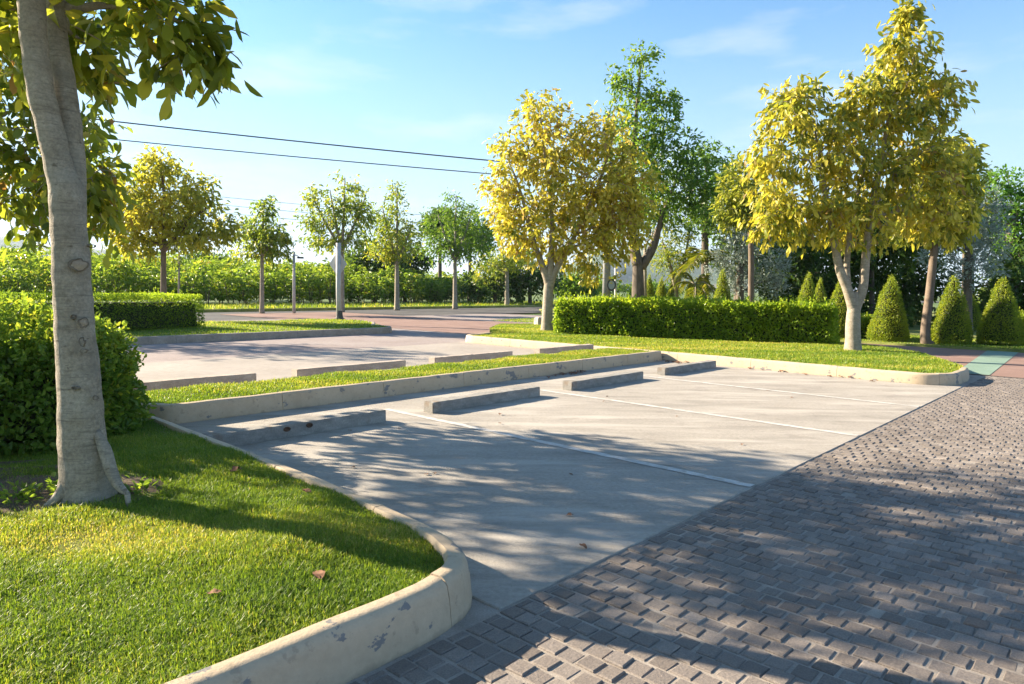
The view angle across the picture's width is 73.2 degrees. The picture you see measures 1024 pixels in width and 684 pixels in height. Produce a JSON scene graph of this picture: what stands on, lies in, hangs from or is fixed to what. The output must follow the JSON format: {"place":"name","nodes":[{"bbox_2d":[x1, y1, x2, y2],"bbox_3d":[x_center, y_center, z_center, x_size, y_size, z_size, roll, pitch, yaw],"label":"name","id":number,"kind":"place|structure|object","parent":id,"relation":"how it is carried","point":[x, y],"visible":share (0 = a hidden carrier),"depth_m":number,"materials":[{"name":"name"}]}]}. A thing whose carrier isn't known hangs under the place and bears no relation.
{"place":"outdoors","nodes":[
{"label":"outdoors","id":0,"kind":"place"},
{"bbox_2d":[0,236,184,266],"bbox_3d":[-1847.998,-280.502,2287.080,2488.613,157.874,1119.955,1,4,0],"label":"hills","id":1,"kind":"structure","parent":0,"point":[18,243],"depth_m":2217.51,"materials":[{"name":"green plant"}]},
{"bbox_2d":[0,418,443,683],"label":"lawn","id":2,"kind":"structure","parent":0,"point":[104,501],"depth_m":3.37,"materials":[{"name":"green plant"}]},
{"bbox_2d":[0,458,57,480],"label":"soil bed","id":3,"kind":"object","parent":2,"relation":"on","point":[6,477],"visible":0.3,"depth_m":4.59,"materials":[{"name":"brown soil"}]},
{"bbox_2d":[0,292,157,457],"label":"shrub","id":4,"kind":"object","parent":2,"relation":"on","point":[28,401],"visible":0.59,"depth_m":5.53,"materials":[{"name":"green plant"}]},
{"bbox_2d":[0,475,162,512],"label":"soil patch","id":5,"kind":"object","parent":2,"relation":"on","point":[43,492],"visible":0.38,"depth_m":4.12,"materials":[{"name":"brown soil"}]},
{"bbox_2d":[0,480,43,503],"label":"weed","id":6,"kind":"object","parent":5,"relation":"on","point":[25,494],"visible":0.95,"depth_m":3.94,"materials":[{"name":"green plant"}]},
{"bbox_2d":[30,472,57,496],"bbox_3d":[-2.651,0.821,4.052,0.219,0.098,0.382,-1,5,-21],"label":"weed","id":7,"kind":"object","parent":5,"relation":"on","point":[51,488],"visible":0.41,"depth_m":4.01,"materials":[{"name":"green plant"}]},
{"bbox_2d":[120,475,165,493],"bbox_3d":[-2.253,0.840,4.117,0.332,0.101,0.237,5,6,41],"label":"weed","id":8,"kind":"object","parent":5,"relation":"on","point":[145,483],"visible":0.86,"depth_m":4.09,"materials":[{"name":"green plant"}]},
{"bbox_2d":[0,0,263,506],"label":"tree","id":9,"kind":"object","parent":2,"relation":"on","point":[52,72],"visible":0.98,"depth_m":3.96,"materials":[{"name":"grey plant"}]},
{"bbox_2d":[312,570,324,578],"bbox_3d":[-0.835,1.003,2.985,0.056,0.020,0.081,1,4,0],"label":"fallen leaf","id":10,"kind":"object","parent":2,"relation":"on","point":[319,574],"visible":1,"depth_m":2.98,"materials":[{"name":"beige plant"}]},
{"bbox_2d":[121,318,387,336],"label":"island lawn","id":11,"kind":"structure","parent":0,"point":[247,327],"depth_m":20.84,"materials":[{"name":"green plant"}]},
{"bbox_2d":[0,285,205,330],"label":"hedge","id":12,"kind":"object","parent":11,"relation":"on","point":[165,314],"visible":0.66,"depth_m":19.31,"materials":[{"name":"green plant"}]},
{"bbox_2d":[101,144,249,301],"bbox_3d":[-12.235,-3.847,24.667,5.632,6.328,3.001,1,4,0],"label":"tree","id":13,"kind":"object","parent":11,"relation":"on","point":[148,216],"visible":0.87,"depth_m":24.48,"materials":[{"name":"yellow plant"}]},
{"bbox_2d":[330,243,346,319],"bbox_3d":[-6.663,-2.287,26.384,0.674,2.976,0.410,0,4,-7],"label":"road sign","id":14,"kind":"object","parent":11,"relation":"on","point":[338,263],"visible":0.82,"depth_m":26.35,"materials":[{"name":"metal"}]},
{"bbox_2d":[136,342,533,380],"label":"parking lot","id":15,"kind":"structure","parent":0,"point":[271,367],"depth_m":13.44,"materials":[{"name":"concrete"}]},
{"bbox_2d":[0,0,180,269],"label":"tree","id":16,"kind":"object","parent":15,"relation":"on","point":[105,187],"visible":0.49,"depth_m":7.65,"materials":[{"name":"green plant"}]},
{"bbox_2d":[133,372,255,391],"bbox_3d":[-4.318,0.592,8.869,0.185,0.245,2.100,5,6,42],"label":"wheel stop","id":17,"kind":"object","parent":15,"relation":"on","point":[166,384],"visible":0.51,"depth_m":9.00,"materials":[{"name":"grey concrete"}]},
{"bbox_2d":[292,360,405,376],"bbox_3d":[-2.508,0.466,10.828,0.178,0.242,2.000,5,6,42],"label":"wheel stop","id":18,"kind":"object","parent":15,"relation":"on","point":[377,365],"visible":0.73,"depth_m":10.73,"materials":[{"name":"grey concrete"}]},
{"bbox_2d":[429,351,512,363],"bbox_3d":[-0.725,0.338,12.757,0.184,0.246,2.000,5,6,42],"label":"wheel stop","id":19,"kind":"object","parent":15,"relation":"on","point":[473,356],"visible":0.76,"depth_m":12.61,"materials":[{"name":"grey concrete"}]},
{"bbox_2d":[534,344,593,353],"bbox_3d":[1.131,0.207,14.768,0.185,0.245,1.860,5,6,42],"label":"wheel stop","id":20,"kind":"object","parent":15,"relation":"on","point":[550,350],"visible":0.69,"depth_m":14.56,"materials":[{"name":"grey concrete"}]},
{"bbox_2d":[125,314,553,362],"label":"pink driveway","id":21,"kind":"structure","parent":0,"point":[216,349],"depth_m":17.33,"materials":[{"name":"concrete"}]},
{"bbox_2d":[125,320,391,344],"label":"island kerb","id":22,"kind":"structure","parent":21,"relation":"on","point":[147,340],"depth_m":18.52,"materials":[{"name":"grey concrete"}]},
{"bbox_2d":[137,347,654,403],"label":"median lawn","id":23,"kind":"structure","parent":0,"point":[341,384],"depth_m":9.07,"materials":[{"name":"green plant"}]},
{"bbox_2d":[0,0,1023,294],"label":"sky","id":24,"kind":"structure","parent":0,"point":[437,77],"materials":[{"name":"blue"}]},
{"bbox_2d":[22,286,1014,377],"bbox_3d":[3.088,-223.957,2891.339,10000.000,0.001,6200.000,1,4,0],"label":"ground","id":25,"kind":"structure","parent":0,"point":[936,304],"depth_m":72.94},
{"bbox_2d":[166,245,197,301],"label":"tree","id":26,"kind":"object","parent":25,"relation":"on","point":[178,261],"visible":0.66,"depth_m":32.82,"materials":[{"name":"green plant"}]},
{"bbox_2d":[181,247,231,264],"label":"tree","id":27,"kind":"object","parent":25,"relation":"on","point":[198,255],"visible":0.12,"depth_m":65.43,"materials":[{"name":"green plant"}]},
{"bbox_2d":[217,250,250,297],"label":"tree","id":28,"kind":"object","parent":25,"relation":"on","point":[233,258],"visible":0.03,"depth_m":69.33,"materials":[{"name":"green plant"}]},
{"bbox_2d":[0,244,504,304],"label":"cassava field","id":29,"kind":"structure","parent":25,"relation":"on","point":[198,273],"depth_m":46.89,"materials":[{"name":"green plant"}]},
{"bbox_2d":[139,413,471,683],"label":"lawn kerb","id":30,"kind":"structure","parent":25,"relation":"on","point":[350,645],"depth_m":2.67,"materials":[{"name":"paint"}]},
{"bbox_2d":[322,250,372,301],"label":"tree","id":31,"kind":"object","parent":25,"relation":"on","point":[326,258],"visible":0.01,"depth_m":63.18,"materials":[{"name":"green plant"}]},
{"bbox_2d":[344,233,410,300],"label":"tree","id":32,"kind":"object","parent":25,"relation":"on","point":[358,259],"visible":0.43,"depth_m":59.08,"materials":[{"name":"green plant"}]},
{"bbox_2d":[141,351,661,423],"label":"median kerb","id":33,"kind":"structure","parent":25,"relation":"on","point":[193,411],"depth_m":8.89,"materials":[{"name":"paint"}]},
{"bbox_2d":[398,231,436,301],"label":"tree","id":34,"kind":"object","parent":25,"relation":"on","point":[419,264],"visible":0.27,"depth_m":61.18,"materials":[{"name":"green plant"}]},
{"bbox_2d":[415,206,453,302],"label":"tree","id":35,"kind":"object","parent":25,"relation":"on","point":[433,215],"visible":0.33,"depth_m":65.05,"materials":[{"name":"green plant"}]},
{"bbox_2d":[436,205,498,301],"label":"tree","id":36,"kind":"object","parent":25,"relation":"on","point":[492,238],"visible":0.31,"depth_m":61.06,"materials":[{"name":"green plant"}]},
{"bbox_2d":[578,274,631,297],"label":"tree","id":37,"kind":"object","parent":25,"relation":"on","point":[623,288],"visible":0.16,"depth_m":84.47,"materials":[{"name":"green plant"}]},
{"bbox_2d":[626,279,685,295],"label":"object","id":38,"kind":"object","parent":25,"relation":"on","point":[654,284],"visible":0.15,"depth_m":89.45,"materials":[{"name":"green plant"}]},
{"bbox_2d":[465,332,968,385],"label":"kerb","id":39,"kind":"structure","parent":25,"relation":"on","point":[958,377],"depth_m":12.45,"materials":[{"name":"paint"}]},
{"bbox_2d":[196,301,938,320],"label":"road","id":40,"kind":"structure","parent":0,"point":[218,316],"depth_m":39.76,"materials":[{"name":"grey asphalt"}]},
{"bbox_2d":[292,169,379,311],"bbox_3d":[-9.691,-5.527,37.975,4.881,7.769,3.261,1,4,0],"label":"tree","id":41,"kind":"object","parent":40,"relation":"on","point":[358,209],"visible":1,"depth_m":37.62,"materials":[{"name":"green plant"}]},
{"bbox_2d":[204,307,517,312],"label":"road line","id":42,"kind":"object","parent":40,"relation":"on","point":[335,310],"visible":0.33,"depth_m":40.99,"materials":[{"name":"white paint"}]},
{"bbox_2d":[197,305,555,312],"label":"verge kerb","id":43,"kind":"structure","parent":40,"relation":"on","point":[325,309],"depth_m":42.91,"materials":[{"name":"grey concrete"}]},
{"bbox_2d":[362,179,427,309],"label":"tree","id":44,"kind":"object","parent":40,"relation":"on","point":[392,252],"visible":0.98,"depth_m":42.32,"materials":[{"name":"green plant"}]},
{"bbox_2d":[408,187,492,308],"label":"tree","id":45,"kind":"object","parent":40,"relation":"on","point":[457,252],"visible":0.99,"depth_m":46.21,"materials":[{"name":"green plant"}]},
{"bbox_2d":[177,360,961,609],"bbox_3d":[1.574,0.890,8.795,5.286,0.200,10.550,5,6,42],"label":"parking bay","id":46,"kind":"object","parent":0,"point":[495,508],"visible":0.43,"depth_m":6.14,"materials":[{"name":"concrete"}]},
{"bbox_2d":[202,408,385,445],"bbox_3d":[-2.058,0.832,6.770,0.183,0.131,1.900,5,6,42],"label":"wheel stop","id":47,"kind":"object","parent":46,"relation":"on","point":[276,431],"visible":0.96,"depth_m":6.67,"materials":[{"name":"grey concrete"}]},
{"bbox_2d":[424,385,539,413],"bbox_3d":[-0.327,0.706,8.679,0.188,0.134,1.900,5,6,42],"label":"wheel stop","id":48,"kind":"object","parent":46,"relation":"on","point":[433,406],"visible":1,"depth_m":8.50,"materials":[{"name":"grey concrete"}]},
{"bbox_2d":[384,408,754,486],"bbox_3d":[0.149,0.933,6.663,4.475,0.001,0.104,5,6,42],"label":"parking line","id":49,"kind":"object","parent":46,"relation":"on","point":[615,457],"visible":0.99,"depth_m":6.17,"materials":[{"name":"white paint"}]},
{"bbox_2d":[563,371,642,390],"bbox_3d":[1.435,0.580,10.600,0.186,0.134,1.900,5,6,43],"label":"wheel stop","id":50,"kind":"object","parent":46,"relation":"on","point":[590,382],"visible":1,"depth_m":10.40,"materials":[{"name":"grey concrete"}]},
{"bbox_2d":[657,360,715,374],"bbox_3d":[3.188,0.455,12.516,0.190,0.134,1.880,5,6,42],"label":"wheel stop","id":51,"kind":"object","parent":46,"relation":"on","point":[681,368],"visible":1,"depth_m":12.32,"materials":[{"name":"grey concrete"}]},
{"bbox_2d":[540,389,857,435],"bbox_3d":[1.950,0.817,8.466,4.275,0.001,0.105,5,6,42],"label":"parking line","id":52,"kind":"object","parent":46,"relation":"on","point":[708,414],"visible":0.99,"depth_m":8.10,"materials":[{"name":"white paint"}]},
{"bbox_2d":[645,376,918,406],"bbox_3d":[3.664,0.696,10.321,4.275,0.001,0.100,5,6,42],"label":"parking line","id":53,"kind":"object","parent":46,"relation":"on","point":[787,391],"visible":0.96,"depth_m":9.96,"materials":[{"name":"white paint"}]},
{"bbox_2d":[222,312,1023,377],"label":"red path","id":54,"kind":"structure","parent":0,"point":[1013,366],"depth_m":25.76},
{"bbox_2d":[226,195,302,312],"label":"tree","id":55,"kind":"object","parent":54,"relation":"on","point":[267,241],"visible":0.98,"depth_m":34.78,"materials":[{"name":"green plant"}]},
{"bbox_2d":[292,253,303,312],"bbox_3d":[-11.095,-3.044,35.742,0.603,3.107,0.168,1,4,0],"label":"lamp post","id":56,"kind":"object","parent":54,"relation":"on","point":[294,299],"visible":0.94,"depth_m":35.70,"materials":[{"name":"metal"}]},
{"bbox_2d":[534,317,541,324],"bbox_3d":[1.010,-0.656,24.804,0.340,0.486,0.340,-1,5,-23],"label":"marker stone","id":57,"kind":"object","parent":54,"relation":"on","point":[537,320],"visible":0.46,"depth_m":24.62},
{"bbox_2d":[964,350,1017,374],"bbox_3d":[10.567,0.412,15.313,0.669,0.001,6.670,5,6,40],"label":"green crossing","id":58,"kind":"object","parent":54,"relation":"on","point":[987,362],"visible":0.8,"depth_m":14.91,"materials":[{"name":"teal paint"}]},
{"bbox_2d":[504,245,800,291],"bbox_3d":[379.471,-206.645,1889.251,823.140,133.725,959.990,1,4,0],"label":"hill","id":59,"kind":"structure","parent":0,"point":[628,276],"depth_m":1636.38,"materials":[{"name":"green plant"}]},
{"bbox_2d":[346,375,1023,683],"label":"sett driveway","id":60,"kind":"structure","parent":0,"point":[891,552],"depth_m":3.39,"materials":[{"name":"grey stone"}]},
{"bbox_2d":[473,323,962,372],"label":"lawn","id":61,"kind":"structure","parent":0,"point":[766,354],"depth_m":14.82,"materials":[{"name":"green plant"}]},
{"bbox_2d":[472,87,668,330],"bbox_3d":[1.760,-3.954,21.207,5.943,7.484,3.107,1,4,0],"label":"tree","id":62,"kind":"object","parent":61,"relation":"on","point":[602,237],"visible":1,"depth_m":20.79,"materials":[{"name":"yellow plant"}]},
{"bbox_2d":[551,291,840,343],"bbox_3d":[4.867,-0.708,18.997,7.701,1.362,1.433,3,5,21],"label":"hedge","id":63,"kind":"object","parent":61,"relation":"on","point":[809,320],"visible":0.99,"depth_m":18.45,"materials":[{"name":"green plant"}]},
{"bbox_2d":[734,0,987,350],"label":"tree","id":64,"kind":"object","parent":61,"relation":"on","point":[837,212],"visible":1,"depth_m":15.01,"materials":[{"name":"yellow plant"}]},
{"bbox_2d":[539,308,1023,352],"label":"garden strip","id":65,"kind":"object","parent":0,"point":[915,330],"visible":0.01,"depth_m":19.32,"materials":[{"name":"green plant"}]},
{"bbox_2d":[602,134,612,297],"bbox_3d":[4.672,-5.609,33.510,0.400,9.400,1.500,1,4,0],"label":"utility pole","id":66,"kind":"object","parent":65,"relation":"on","point":[606,269],"visible":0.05,"depth_m":33.70,"materials":[{"name":"concrete"}]},
{"bbox_2d":[6,108,596,170],"bbox_3d":[-9.826,-9.271,31.435,29.308,2.021,0.060,0,4,-7],"label":"overhead cable","id":67,"kind":"object","parent":66,"relation":"attached to","point":[304,141],"visible":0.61,"depth_m":31.48,"materials":[{"name":"black rubber"}]},
{"bbox_2d":[13,129,605,183],"bbox_3d":[-9.835,-8.636,31.835,29.295,1.732,0.048,0,4,-7],"label":"overhead cable","id":68,"kind":"object","parent":66,"relation":"attached to","point":[304,157],"visible":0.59,"depth_m":31.85,"materials":[{"name":"black rubber"}]},
{"bbox_2d":[607,268,616,297],"bbox_3d":[4.763,-2.236,32.891,0.520,2.577,0.164,1,4,0],"label":"road sign","id":69,"kind":"object","parent":65,"relation":"on","point":[612,286],"visible":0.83,"depth_m":32.79,"materials":[{"name":"metal"}]},
{"bbox_2d":[647,274,653,296],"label":"topiary cone","id":70,"kind":"object","parent":65,"relation":"on","point":[650,288],"visible":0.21,"depth_m":33.77,"materials":[{"name":"green plant"}]},
{"bbox_2d":[654,276,666,304],"bbox_3d":[6.660,-1.923,30.931,0.823,2.110,0.825,2,5,12],"label":"topiary cone","id":71,"kind":"object","parent":65,"relation":"on","point":[661,291],"visible":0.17,"depth_m":30.80,"materials":[{"name":"green plant"}]},
{"bbox_2d":[635,174,687,296],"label":"tree","id":72,"kind":"object","parent":65,"relation":"on","point":[645,271],"visible":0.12,"depth_m":31.20,"materials":[{"name":"green plant"}]},
{"bbox_2d":[602,38,726,306],"bbox_3d":[6.243,-6.564,28.604,5.486,11.747,3.590,1,4,0],"label":"tree","id":73,"kind":"object","parent":65,"relation":"on","point":[656,142],"visible":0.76,"depth_m":28.14,"materials":[{"name":"green plant"}]},
{"bbox_2d":[667,275,678,308],"bbox_3d":[7.670,-2.183,32.933,0.830,2.357,0.827,-1,5,-20],"label":"topiary cone","id":74,"kind":"object","parent":65,"relation":"on","point":[672,292],"visible":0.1,"depth_m":32.81,"materials":[{"name":"green plant"}]},
{"bbox_2d":[650,217,707,296],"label":"tree","id":75,"kind":"object","parent":65,"relation":"on","point":[667,255],"visible":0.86,"depth_m":30.71,"materials":[{"name":"green plant"}]},
{"bbox_2d":[684,280,693,298],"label":"topiary cone","id":76,"kind":"object","parent":65,"relation":"on","point":[686,293],"visible":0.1,"depth_m":28.83,"materials":[{"name":"green plant"}]},
{"bbox_2d":[666,272,716,308],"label":"palm tree","id":77,"kind":"object","parent":65,"relation":"on","point":[702,285],"visible":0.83,"depth_m":28.19,"materials":[{"name":"green plant"}]},
{"bbox_2d":[659,247,736,296],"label":"palm tree","id":78,"kind":"object","parent":65,"relation":"on","point":[693,259],"visible":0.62,"depth_m":29.50,"materials":[{"name":"green plant"}]},
{"bbox_2d":[671,136,740,281],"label":"tree","id":79,"kind":"object","parent":65,"relation":"on","point":[705,246],"visible":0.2,"depth_m":35.31,"materials":[{"name":"green plant"}]},
{"bbox_2d":[713,269,730,309],"bbox_3d":[7.921,-1.623,25.933,0.961,2.335,0.958,-2,5,-29],"label":"topiary cone","id":80,"kind":"object","parent":65,"relation":"on","point":[722,288],"visible":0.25,"depth_m":25.79,"materials":[{"name":"green plant"}]},
{"bbox_2d":[692,154,788,298],"bbox_3d":[10.952,-4.928,32.766,4.975,7.971,3.987,1,4,0],"label":"tree","id":81,"kind":"object","parent":65,"relation":"on","point":[713,226],"visible":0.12,"depth_m":32.47,"materials":[{"name":"green plant"}]},
{"bbox_2d":[708,151,776,301],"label":"tree","id":82,"kind":"object","parent":65,"relation":"on","point":[732,202],"visible":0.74,"depth_m":24.54,"materials":[{"name":"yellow plant"}]},
{"bbox_2d":[700,215,798,301],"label":"tree","id":83,"kind":"object","parent":65,"relation":"on","point":[737,282],"visible":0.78,"depth_m":26.70,"materials":[{"name":"green plant"}]},
{"bbox_2d":[494,318,1023,349],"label":"strip grass","id":84,"kind":"structure","parent":65,"relation":"on","point":[917,338],"depth_m":19.80,"materials":[{"name":"green plant"}]},
{"bbox_2d":[735,194,821,299],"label":"tree","id":85,"kind":"object","parent":65,"relation":"on","point":[761,243],"visible":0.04,"depth_m":30.89,"materials":[{"name":"green plant"}]},
{"bbox_2d":[745,226,856,311],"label":"tree","id":86,"kind":"object","parent":65,"relation":"on","point":[811,262],"visible":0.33,"depth_m":28.19,"materials":[{"name":"green plant"}]},
{"bbox_2d":[798,271,817,302],"bbox_3d":[9.590,-1.242,22.465,0.896,2.151,0.898,5,6,41],"label":"topiary cone","id":87,"kind":"object","parent":65,"relation":"on","point":[808,288],"visible":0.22,"depth_m":22.33,"materials":[{"name":"green plant"}]},
{"bbox_2d":[815,277,826,301],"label":"topiary cone","id":88,"kind":"object","parent":65,"relation":"on","point":[819,291],"visible":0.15,"depth_m":24.33,"materials":[{"name":"green plant"}]},
{"bbox_2d":[829,280,846,337],"bbox_3d":[10.200,-1.088,21.490,1.018,2.006,1.014,1,4,2],"label":"topiary cone","id":89,"kind":"object","parent":65,"relation":"on","point":[840,302],"visible":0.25,"depth_m":21.21,"materials":[{"name":"green plant"}]},
{"bbox_2d":[815,222,910,323],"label":"tree","id":90,"kind":"object","parent":65,"relation":"on","point":[879,277],"visible":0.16,"depth_m":29.77,"materials":[{"name":"green plant"}]},
{"bbox_2d":[844,312,891,338],"bbox_3d":[11.257,-0.557,21.639,1.573,0.916,1.042,3,5,23],"label":"hedge","id":91,"kind":"object","parent":65,"relation":"on","point":[866,319],"visible":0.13,"depth_m":21.40,"materials":[{"name":"green plant"}]},
{"bbox_2d":[825,190,928,326],"bbox_3d":[15.619,-3.289,29.390,4.281,6.389,4.290,4,5,34],"label":"tree","id":92,"kind":"object","parent":65,"relation":"on","point":[906,254],"visible":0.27,"depth_m":28.75,"materials":[{"name":"green plant"}]},
{"bbox_2d":[866,274,909,341],"bbox_3d":[11.183,-1.002,20.431,1.175,2.027,1.179,-2,6,-36],"label":"topiary cone","id":93,"kind":"object","parent":65,"relation":"on","point":[888,320],"visible":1,"depth_m":20.16,"materials":[{"name":"green plant"}]},
{"bbox_2d":[864,250,961,324],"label":"tree","id":94,"kind":"object","parent":65,"relation":"on","point":[913,285],"visible":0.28,"depth_m":31.48,"materials":[{"name":"green plant"}]},
{"bbox_2d":[887,130,993,343],"bbox_3d":[11.814,-2.863,19.228,2.749,6.163,2.328,1,4,0],"label":"tree","id":95,"kind":"object","parent":65,"relation":"on","point":[977,194],"visible":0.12,"depth_m":18.95,"materials":[{"name":"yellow plant"}]},
{"bbox_2d":[930,275,973,343],"bbox_3d":[12.466,-0.911,19.505,1.094,2.025,1.098,4,5,33],"label":"topiary cone","id":96,"kind":"object","parent":65,"relation":"on","point":[952,323],"visible":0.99,"depth_m":19.28,"materials":[{"name":"green plant"}]},
{"bbox_2d":[913,174,1018,332],"bbox_3d":[16.270,-3.143,24.793,3.657,5.807,2.292,1,4,0],"label":"tree","id":97,"kind":"object","parent":65,"relation":"on","point":[967,262],"visible":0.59,"depth_m":24.63,"materials":[{"name":"green plant"}]},
{"bbox_2d":[962,294,981,329],"bbox_3d":[17.894,-1.174,26.968,1.035,1.513,1.038,4,6,38],"label":"topiary cone","id":98,"kind":"object","parent":65,"relation":"on","point":[976,318],"visible":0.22,"depth_m":26.68,"materials":[{"name":"green plant"}]},
{"bbox_2d":[954,161,1023,312],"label":"tree","id":99,"kind":"object","parent":65,"relation":"on","point":[981,178],"visible":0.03,"depth_m":32.56,"materials":[{"name":"green plant"}]},
{"bbox_2d":[972,242,1023,316],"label":"tree","id":100,"kind":"object","parent":65,"relation":"on","point":[1016,271],"visible":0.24,"depth_m":29.80,"materials":[{"name":"green plant"}]},
{"bbox_2d":[974,163,1023,287],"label":"tree","id":101,"kind":"object","parent":65,"relation":"on","point":[1014,239],"visible":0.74,"depth_m":30.43,"materials":[{"name":"green plant"}]},
{"bbox_2d":[976,276,1023,345],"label":"topiary cone","id":102,"kind":"object","parent":65,"relation":"on","point":[1001,322],"visible":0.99,"depth_m":19.14,"materials":[{"name":"green plant"}]},
{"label":"verge","id":103,"kind":"structure","parent":0,"visible":0},
{"bbox_2d":[129,300,556,308],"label":"verge weeds","id":104,"kind":"object","parent":103,"relation":"on","point":[242,305],"visible":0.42,"depth_m":46.22,"materials":[{"name":"green plant"}]},
{"bbox_2d":[457,252,531,303],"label":"tree","id":105,"kind":"object","parent":103,"relation":"on","point":[479,291],"visible":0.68,"depth_m":57.23,"materials":[{"name":"green plant"}]},
{"bbox_2d":[464,241,537,304],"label":"tree","id":106,"kind":"object","parent":103,"relation":"on","point":[503,266],"visible":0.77,"depth_m":53.42,"materials":[{"name":"green plant"}]},
{"bbox_2d":[499,248,567,303],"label":"tree","id":107,"kind":"object","parent":103,"relation":"on","point":[532,282],"visible":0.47,"depth_m":57.12,"materials":[{"name":"green plant"}]},
{"bbox_2d":[553,268,602,298],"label":"tree","id":108,"kind":"object","parent":103,"relation":"on","point":[573,287],"visible":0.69,"depth_m":69.17,"materials":[{"name":"green plant"}]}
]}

